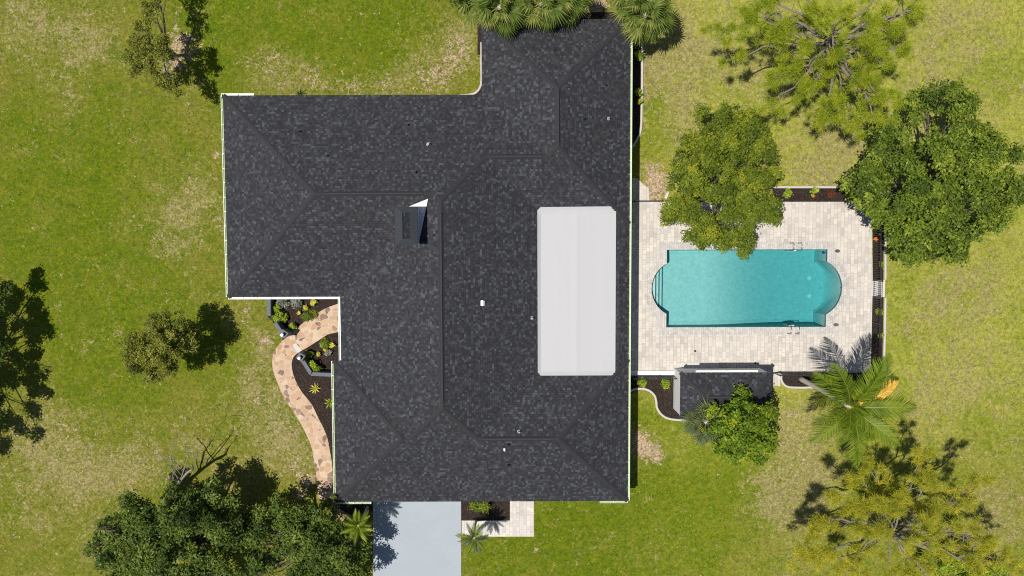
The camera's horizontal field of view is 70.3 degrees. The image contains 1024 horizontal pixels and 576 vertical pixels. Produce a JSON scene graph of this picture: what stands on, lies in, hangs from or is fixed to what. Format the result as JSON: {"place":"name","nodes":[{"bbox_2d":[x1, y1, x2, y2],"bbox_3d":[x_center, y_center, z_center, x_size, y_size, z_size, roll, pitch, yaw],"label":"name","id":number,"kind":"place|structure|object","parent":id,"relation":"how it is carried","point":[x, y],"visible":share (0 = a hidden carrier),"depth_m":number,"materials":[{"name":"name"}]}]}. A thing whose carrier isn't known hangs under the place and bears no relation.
{"place":"outdoors","nodes":[
{"label":"outdoors","id":0,"kind":"place"},
{"bbox_2d":[296,351,307,361],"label":"gate pillar","id":1,"kind":"structure","parent":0,"point":[303,354],"depth_m":47.65,"materials":[{"name":"grey paint"}]},
{"bbox_2d":[272,304,337,499],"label":"flagstone path","id":2,"kind":"structure","parent":0,"point":[304,335],"depth_m":48.95,"materials":[{"name":"beige stone"}]},
{"bbox_2d":[293,343,300,352],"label":"threshold slab","id":3,"kind":"structure","parent":2,"relation":"on","point":[297,347],"depth_m":48.77,"materials":[{"name":"stone"}]},
{"bbox_2d":[373,502,460,575],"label":"driveway","id":4,"kind":"structure","parent":0,"point":[415,539],"depth_m":49.56,"materials":[{"name":"concrete"}]},
{"bbox_2d":[221,19,632,503],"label":"house","id":5,"kind":"structure","parent":0,"point":[465,260],"depth_m":44.91,"materials":[{"name":"black"}]},
{"bbox_2d":[0,0,1023,575],"bbox_3d":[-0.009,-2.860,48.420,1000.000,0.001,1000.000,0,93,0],"label":"lawn","id":6,"kind":"structure","parent":0,"point":[110,202],"depth_m":48.63,"materials":[{"name":"green plant"}]},
{"bbox_2d":[0,268,16,410],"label":"live oak","id":7,"kind":"object","parent":6,"relation":"on","point":[6,286],"visible":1,"depth_m":46.32,"materials":[{"name":"green plant"}]},
{"bbox_2d":[120,0,182,99],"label":"sparse tree","id":8,"kind":"object","parent":6,"relation":"on","point":[147,64],"visible":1,"depth_m":43.94,"materials":[{"name":"green plant"}]},
{"bbox_2d":[117,309,202,384],"bbox_3d":[-21.900,3.599,46.152,4.246,5.490,5.100,43,92,-2],"label":"sparse tree","id":9,"kind":"object","parent":6,"relation":"on","point":[153,357],"visible":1,"depth_m":44.62,"materials":[{"name":"green plant"}]},
{"bbox_2d":[81,474,255,575],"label":"live oak","id":10,"kind":"object","parent":6,"relation":"on","point":[157,532],"visible":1,"depth_m":44.74,"materials":[{"name":"green plant"}]},
{"bbox_2d":[150,434,200,496],"bbox_3d":[-21.568,11.242,47.209,3.116,4.455,5.960,44,92,-2],"label":"bare tree","id":11,"kind":"object","parent":6,"relation":"on","point":[185,474],"visible":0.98,"depth_m":46.62,"materials":[{"name":"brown wood"}]},
{"bbox_2d":[267,299,337,339],"bbox_3d":[-13.760,1.988,48.687,5.212,0.001,3.062,0,93,0],"label":"mulch bed","id":12,"kind":"object","parent":6,"relation":"on","point":[295,317],"visible":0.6,"depth_m":48.65,"materials":[{"name":"black soil"}]},
{"bbox_2d":[267,299,274,315],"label":"garden wall","id":13,"kind":"structure","parent":12,"relation":"on","point":[270,302],"depth_m":47.73,"materials":[{"name":"grey paint"}]},
{"bbox_2d":[272,304,280,313],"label":"shrub","id":14,"kind":"object","parent":12,"relation":"on","point":[275,308],"visible":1,"depth_m":48.07,"materials":[{"name":"green plant"}]},
{"bbox_2d":[270,310,283,322],"bbox_3d":[-15.600,1.938,48.250,0.839,0.635,1.044,14,93,-1],"label":"shrub","id":15,"kind":"object","parent":12,"relation":"on","point":[277,316],"visible":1,"depth_m":48.13,"materials":[{"name":"green plant"}]},
{"bbox_2d":[274,321,285,332],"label":"garden wall","id":16,"kind":"structure","parent":12,"relation":"on","point":[279,325],"depth_m":47.80,"materials":[{"name":"grey paint"}]},
{"bbox_2d":[275,299,289,310],"bbox_3d":[-15.256,0.998,48.270,1.023,0.470,1.024,40,93,-2],"label":"shrub","id":17,"kind":"object","parent":12,"relation":"on","point":[282,302],"visible":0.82,"depth_m":48.25,"materials":[{"name":"grey plant"}]},
{"bbox_2d":[281,313,288,322],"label":"shrub","id":18,"kind":"object","parent":12,"relation":"on","point":[284,319],"visible":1,"depth_m":48.33,"materials":[{"name":"green plant"}]},
{"bbox_2d":[279,328,292,338],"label":"gate pillar","id":19,"kind":"structure","parent":12,"relation":"on","point":[287,331],"depth_m":47.61,"materials":[{"name":"grey paint"}]},
{"bbox_2d":[289,322,296,330],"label":"shrub","id":20,"kind":"object","parent":12,"relation":"on","point":[292,325],"visible":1,"depth_m":48.35,"materials":[{"name":"green plant"}]},
{"bbox_2d":[290,299,302,307],"bbox_3d":[-14.321,0.953,48.214,0.812,0.522,0.922,0,93,0],"label":"shrub","id":21,"kind":"object","parent":12,"relation":"on","point":[296,303],"visible":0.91,"depth_m":48.21,"materials":[{"name":"grey plant"}]},
{"bbox_2d":[300,308,318,321],"bbox_3d":[-13.499,1.788,48.472,1.296,0.640,0.895,-22,93,1],"label":"shrub","id":22,"kind":"object","parent":12,"relation":"on","point":[309,315],"visible":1,"depth_m":48.41,"materials":[{"name":"green plant"}]},
{"bbox_2d":[310,299,317,305],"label":"shrub","id":23,"kind":"object","parent":12,"relation":"on","point":[313,301],"visible":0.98,"depth_m":48.32,"materials":[{"name":"yellow plant"}]},
{"bbox_2d":[236,490,372,575],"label":"live oak","id":24,"kind":"object","parent":6,"relation":"on","point":[309,534],"visible":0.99,"depth_m":45.32,"materials":[{"name":"green plant"}]},
{"bbox_2d":[292,333,338,467],"bbox_3d":[-12.811,8.650,49.081,3.948,0.001,11.544,0,93,0],"label":"mulch bed","id":25,"kind":"object","parent":6,"relation":"on","point":[305,381],"visible":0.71,"depth_m":48.94,"materials":[{"name":"black soil"}]},
{"bbox_2d":[304,350,314,358],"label":"shrub","id":26,"kind":"object","parent":25,"relation":"on","point":[310,353],"visible":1,"depth_m":48.41,"materials":[{"name":"green plant"}]},
{"bbox_2d":[307,360,316,370],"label":"shrub","id":27,"kind":"object","parent":25,"relation":"on","point":[312,365],"visible":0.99,"depth_m":48.15,"materials":[{"name":"green plant"}]},
{"bbox_2d":[309,384,318,392],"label":"spiky plant","id":28,"kind":"object","parent":25,"relation":"on","point":[315,388],"visible":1,"depth_m":48.82,"materials":[{"name":"yellow plant"}]},
{"bbox_2d":[302,357,330,376],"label":"garden wall","id":29,"kind":"structure","parent":25,"relation":"on","point":[305,361],"depth_m":47.97,"materials":[{"name":"grey paint"}]},
{"bbox_2d":[313,366,322,371],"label":"shrub","id":30,"kind":"object","parent":25,"relation":"on","point":[319,368],"visible":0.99,"depth_m":48.28,"materials":[{"name":"green plant"}]},
{"bbox_2d":[319,337,329,349],"bbox_3d":[-12.507,3.704,48.590,0.827,0.590,0.825,26,93,-1],"label":"shrub","id":31,"kind":"object","parent":25,"relation":"on","point":[323,343],"visible":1,"depth_m":48.55,"materials":[{"name":"green plant"}]},
{"bbox_2d":[325,399,331,406],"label":"spiky plant","id":32,"kind":"object","parent":25,"relation":"on","point":[329,402],"visible":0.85,"depth_m":48.89,"materials":[{"name":"green plant"}]},
{"bbox_2d":[337,502,372,514],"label":"mulch bed","id":33,"kind":"object","parent":6,"relation":"on","point":[349,510],"visible":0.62,"depth_m":49.45,"materials":[{"name":"black soil"}]},
{"bbox_2d":[339,506,374,544],"bbox_3d":[-9.815,15.070,47.419,2.188,4.304,2.374,0,93,0],"label":"pygmy palm","id":34,"kind":"object","parent":33,"relation":"on","point":[353,528],"visible":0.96,"depth_m":45.95,"materials":[{"name":"green plant"}]},
{"bbox_2d":[460,42,481,94],"bbox_3d":[-2.237,-14.153,47.708,1.125,0.120,3.796,22,93,-1],"label":"bed edging","id":35,"kind":"object","parent":6,"relation":"on","point":[478,90],"visible":0.66,"depth_m":47.68,"materials":[{"name":"concrete"}]},
{"bbox_2d":[461,501,509,519],"bbox_3d":[-1.805,14.849,49.448,3.311,0.001,1.935,0,93,0],"label":"mulch bed","id":36,"kind":"object","parent":6,"relation":"on","point":[499,510],"visible":0.5,"depth_m":49.47,"materials":[{"name":"brown soil"}]},
{"bbox_2d":[455,519,488,555],"bbox_3d":[-2.514,16.028,47.779,2.334,3.700,2.151,0,93,0],"label":"pygmy palm","id":37,"kind":"object","parent":36,"relation":"on","point":[477,541],"visible":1,"depth_m":46.52,"materials":[{"name":"green plant"}]},
{"bbox_2d":[467,501,491,515],"bbox_3d":[-2.138,14.588,48.831,1.711,0.860,1.503,-28,93,2],"label":"shrub","id":38,"kind":"object","parent":36,"relation":"on","point":[484,508],"visible":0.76,"depth_m":48.70,"materials":[{"name":"green plant"}]},
{"bbox_2d":[462,501,533,536],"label":"front walk","id":39,"kind":"structure","parent":6,"relation":"on","point":[520,523],"depth_m":49.51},
{"bbox_2d":[477,12,617,54],"bbox_3d":[2.765,-16.633,47.591,10.061,0.001,2.762,0,93,0],"label":"mulch bed","id":40,"kind":"object","parent":6,"relation":"on","point":[597,15],"visible":0.17,"depth_m":47.53,"materials":[{"name":"brown soil"}]},
{"bbox_2d":[452,0,498,29],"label":"fan palm","id":41,"kind":"object","parent":40,"relation":"on","point":[469,18],"visible":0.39,"depth_m":44.39,"materials":[{"name":"green plant"}]},
{"bbox_2d":[467,0,529,40],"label":"fan palm","id":42,"kind":"object","parent":40,"relation":"on","point":[513,17],"visible":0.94,"depth_m":42.90,"materials":[{"name":"green plant"}]},
{"bbox_2d":[514,0,570,32],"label":"fan palm","id":43,"kind":"object","parent":40,"relation":"on","point":[554,12],"visible":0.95,"depth_m":42.86,"materials":[{"name":"green plant"}]},
{"bbox_2d":[538,0,592,28],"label":"fan palm","id":44,"kind":"object","parent":40,"relation":"on","point":[579,5],"visible":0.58,"depth_m":43.50,"materials":[{"name":"green plant"}]},
{"bbox_2d":[618,17,640,144],"bbox_3d":[7.718,-13.427,47.776,1.621,0.001,8.966,0,93,0],"label":"mulch bed","id":45,"kind":"object","parent":6,"relation":"on","point":[636,75],"visible":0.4,"depth_m":47.81,"materials":[{"name":"brown soil"}]},
{"bbox_2d":[604,0,658,23],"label":"fan palm","id":46,"kind":"object","parent":45,"relation":"on","point":[646,4],"visible":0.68,"depth_m":43.04,"materials":[{"name":"green plant"}]},
{"bbox_2d":[635,88,641,96],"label":"shrub","id":47,"kind":"object","parent":45,"relation":"on","point":[638,94],"visible":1,"depth_m":47.40,"materials":[{"name":"green plant"}]},
{"bbox_2d":[634,51,643,60],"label":"shrub","id":48,"kind":"object","parent":45,"relation":"on","point":[638,55],"visible":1,"depth_m":47.16,"materials":[{"name":"green plant"}]},
{"bbox_2d":[616,0,677,49],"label":"fan palm","id":49,"kind":"object","parent":45,"relation":"on","point":[638,33],"visible":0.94,"depth_m":43.30,"materials":[{"name":"green plant"}]},
{"bbox_2d":[632,42,642,147],"bbox_3d":[8.401,-12.485,47.809,0.793,0.120,7.181,7,93,0],"label":"bed edging","id":50,"kind":"object","parent":6,"relation":"on","point":[641,122],"visible":0.83,"depth_m":47.78,"materials":[{"name":"concrete"}]},
{"bbox_2d":[631,375,676,379],"bbox_3d":[9.501,5.941,48.291,3.064,1.290,0.070,0,93,0],"label":"metal fence","id":51,"kind":"object","parent":6,"relation":"on","point":[657,378],"visible":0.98,"depth_m":47.88,"materials":[{"name":"black metal"}]},
{"bbox_2d":[630,376,679,418],"bbox_3d":[9.808,7.391,49.008,4.405,0.001,2.926,0,93,0],"label":"mulch bed","id":52,"kind":"object","parent":6,"relation":"on","point":[664,397],"visible":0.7,"depth_m":48.99,"materials":[{"name":"brown soil"}]},
{"bbox_2d":[636,377,647,387],"bbox_3d":[8.729,6.297,48.552,0.666,0.526,0.755,41,93,-2],"label":"shrub","id":53,"kind":"object","parent":52,"relation":"on","point":[642,382],"visible":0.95,"depth_m":48.48,"materials":[{"name":"green plant"}]},
{"bbox_2d":[660,379,670,388],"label":"shrub","id":54,"kind":"object","parent":52,"relation":"on","point":[666,383],"visible":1,"depth_m":48.58,"materials":[{"name":"green plant"}]},
{"bbox_2d":[630,388,685,420],"bbox_3d":[9.933,7.898,49.013,4.842,0.120,1.163,30,93,-2],"label":"bed edging","id":55,"kind":"object","parent":6,"relation":"on","point":[656,403],"visible":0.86,"depth_m":48.96,"materials":[{"name":"concrete"}]},
{"bbox_2d":[680,396,722,448],"bbox_3d":[12.446,8.671,47.102,3.470,4.202,3.202,43,92,-2],"label":"fan palm","id":56,"kind":"object","parent":6,"relation":"on","point":[692,424],"visible":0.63,"depth_m":46.01,"materials":[{"name":"green plant"}]},
{"bbox_2d":[658,100,785,261],"bbox_3d":[13.025,-6.631,45.144,8.145,6.322,10.016,0,93,0],"label":"olive tree","id":57,"kind":"object","parent":6,"relation":"on","point":[730,193],"visible":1,"depth_m":43.52,"materials":[{"name":"green plant"}]},
{"bbox_2d":[673,368,773,418],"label":"pool shed","id":58,"kind":"structure","parent":6,"relation":"on","point":[691,386],"depth_m":46.42,"materials":[{"name":"black"}]},
{"bbox_2d":[703,383,782,469],"bbox_3d":[14.556,8.693,46.152,5.200,6.108,5.446,0,93,0],"label":"shade tree","id":59,"kind":"object","parent":6,"relation":"on","point":[732,428],"visible":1,"depth_m":44.52,"materials":[{"name":"green plant"}]},
{"bbox_2d":[772,186,842,187],"bbox_3d":[19.576,-6.672,48.154,4.969,0.120,0.140,0,93,0],"label":"bed edging","id":60,"kind":"object","parent":6,"relation":"on","point":[806,186],"visible":0.66,"depth_m":48.09,"materials":[{"name":"concrete"}]},
{"bbox_2d":[773,188,844,199],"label":"mulch bed","id":61,"kind":"object","parent":6,"relation":"on","point":[804,193],"visible":0.67,"depth_m":48.21,"materials":[{"name":"brown soil"}]},
{"bbox_2d":[782,187,793,197],"bbox_3d":[18.213,-6.275,47.988,0.772,0.516,0.744,0,93,0],"label":"shrub","id":62,"kind":"object","parent":61,"relation":"on","point":[788,192],"visible":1,"depth_m":47.92,"materials":[{"name":"green plant"}]},
{"bbox_2d":[810,186,818,196],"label":"shrub","id":63,"kind":"object","parent":61,"relation":"on","point":[815,189],"visible":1,"depth_m":47.93,"materials":[{"name":"green plant"}]},
{"bbox_2d":[827,188,835,198],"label":"shrub","id":64,"kind":"object","parent":61,"relation":"on","point":[830,194],"visible":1,"depth_m":47.89,"materials":[{"name":"red plant"}]},
{"bbox_2d":[697,0,938,144],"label":"pine tree","id":65,"kind":"object","parent":6,"relation":"on","point":[830,53],"visible":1,"depth_m":41.21,"materials":[{"name":"green plant"}]},
{"bbox_2d":[782,373,868,399],"bbox_3d":[21.104,6.631,48.964,6.020,0.001,1.851,0,93,0],"label":"mulch bed","id":66,"kind":"object","parent":6,"relation":"on","point":[790,381],"visible":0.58,"depth_m":48.94,"materials":[{"name":"black soil"}]},
{"bbox_2d":[780,374,829,390],"bbox_3d":[19.618,6.684,48.943,3.601,0.120,0.760,19,93,-1],"label":"bed edging","id":67,"kind":"object","parent":66,"relation":"on","point":[795,387],"visible":0.68,"depth_m":48.88,"materials":[{"name":"concrete"}]},
{"bbox_2d":[797,353,916,468],"bbox_3d":[20.347,7.022,45.045,6.452,8.143,6.880,0,93,0],"label":"feather palm","id":68,"kind":"object","parent":66,"relation":"on","point":[866,396],"visible":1,"depth_m":42.29,"materials":[{"name":"green plant"}]},
{"bbox_2d":[773,372,877,375],"bbox_3d":[20.848,5.721,48.280,6.594,1.290,0.070,0,93,0],"label":"metal fence","id":69,"kind":"object","parent":6,"relation":"on","point":[802,374],"visible":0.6,"depth_m":48.11,"materials":[{"name":"black metal"}]},
{"bbox_2d":[871,297,883,371],"bbox_3d":[24.483,3.150,48.760,0.784,0.001,5.079,0,93,0],"label":"mulch bed","id":70,"kind":"object","parent":6,"relation":"on","point":[878,325],"visible":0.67,"depth_m":48.75,"materials":[{"name":"black soil"}]},
{"bbox_2d":[871,297,882,368],"bbox_3d":[24.128,3.180,48.131,0.070,1.290,5.093,0,93,0],"label":"metal fence","id":71,"kind":"object","parent":70,"relation":"on","point":[872,347],"visible":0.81,"depth_m":47.93,"materials":[{"name":"black metal"}]},
{"bbox_2d":[872,217,882,280],"bbox_3d":[23.986,-3.098,47.760,0.073,1.290,5.223,-2,93,0],"label":"metal fence","id":72,"kind":"object","parent":6,"relation":"on","point":[880,244],"visible":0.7,"depth_m":47.51,"materials":[{"name":"black metal"}]},
{"bbox_2d":[872,280,882,297],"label":"metal gate","id":73,"kind":"structure","parent":72,"relation":"attached to","point":[880,285],"depth_m":47.57,"materials":[{"name":"black metal"}]},
{"bbox_2d":[873,220,883,279],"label":"mulch bed","id":74,"kind":"object","parent":6,"relation":"on","point":[876,257],"visible":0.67,"depth_m":48.45,"materials":[{"name":"brown soil"}]},
{"bbox_2d":[882,298,886,370],"bbox_3d":[24.953,3.162,48.736,0.165,0.120,5.060,0,93,0],"label":"bed edging","id":75,"kind":"object","parent":6,"relation":"on","point":[884,330],"visible":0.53,"depth_m":48.67,"materials":[{"name":"concrete"}]},
{"bbox_2d":[884,222,886,279],"bbox_3d":[24.835,-2.540,48.399,0.140,0.120,3.958,-2,93,0],"label":"bed edging","id":76,"kind":"object","parent":6,"relation":"on","point":[885,260],"visible":0.7,"depth_m":48.38,"materials":[{"name":"concrete"}]},
{"bbox_2d":[784,443,1023,575],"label":"pine tree","id":77,"kind":"object","parent":6,"relation":"on","point":[880,528],"visible":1,"depth_m":42.80,"materials":[{"name":"green plant"}]},
{"bbox_2d":[836,76,1023,268],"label":"oak tree","id":78,"kind":"object","parent":6,"relation":"on","point":[973,156],"visible":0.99,"depth_m":42.29,"materials":[{"name":"green plant"}]},
{"bbox_2d":[918,551,1011,575],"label":"shade tree","id":79,"kind":"object","parent":6,"relation":"on","point":[949,569],"visible":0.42,"depth_m":46.03,"materials":[{"name":"green plant"}]},
{"bbox_2d":[632,178,648,200],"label":"side path","id":80,"kind":"structure","parent":0,"point":[640,190],"depth_m":48.19,"materials":[{"name":"beige concrete"}]},
{"bbox_2d":[631,202,872,385],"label":"patio","id":81,"kind":"structure","parent":0,"point":[845,227],"depth_m":48.68,"materials":[{"name":"beige stone"}]},
{"bbox_2d":[631,371,673,374],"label":"garden kerb","id":82,"kind":"structure","parent":81,"relation":"on","point":[652,372],"depth_m":48.76,"materials":[{"name":"white paint"}]},
{"bbox_2d":[676,362,718,367],"bbox_3d":[12.454,5.365,48.844,2.866,0.120,0.789,0,93,0],"label":"shed step","id":83,"kind":"object","parent":81,"relation":"on","point":[697,364],"visible":0.56,"depth_m":48.77,"materials":[{"name":"concrete"}]},
{"bbox_2d":[644,242,849,334],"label":"swimming pool","id":84,"kind":"structure","parent":81,"relation":"in","point":[770,288],"depth_m":49.77,"materials":[{"name":"liquid"}]},
{"bbox_2d":[782,324,799,334],"bbox_3d":[18.728,2.793,48.835,0.651,1.636,0.607,0,93,0],"label":"pool ladder","id":85,"kind":"object","parent":84,"relation":"attached to","point":[789,325],"visible":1,"depth_m":48.69,"materials":[{"name":"silver metal"}]},
{"bbox_2d":[785,242,802,250],"bbox_3d":[18.774,-2.753,48.508,0.648,1.636,0.605,0,93,0],"label":"pool ladder","id":86,"kind":"object","parent":84,"relation":"attached to","point":[794,247],"visible":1,"depth_m":48.03,"materials":[{"name":"silver metal"}]},
{"bbox_2d":[632,200,862,201],"bbox_3d":[15.885,-5.682,47.606,15.922,1.290,0.070,0,93,0],"label":"metal fence","id":87,"kind":"object","parent":81,"relation":"on","point":[773,201],"visible":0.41,"depth_m":47.51,"materials":[{"name":"black metal"}]},
{"bbox_2d":[873,280,884,296],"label":"gate path","id":88,"kind":"structure","parent":0,"point":[876,288],"depth_m":48.56,"materials":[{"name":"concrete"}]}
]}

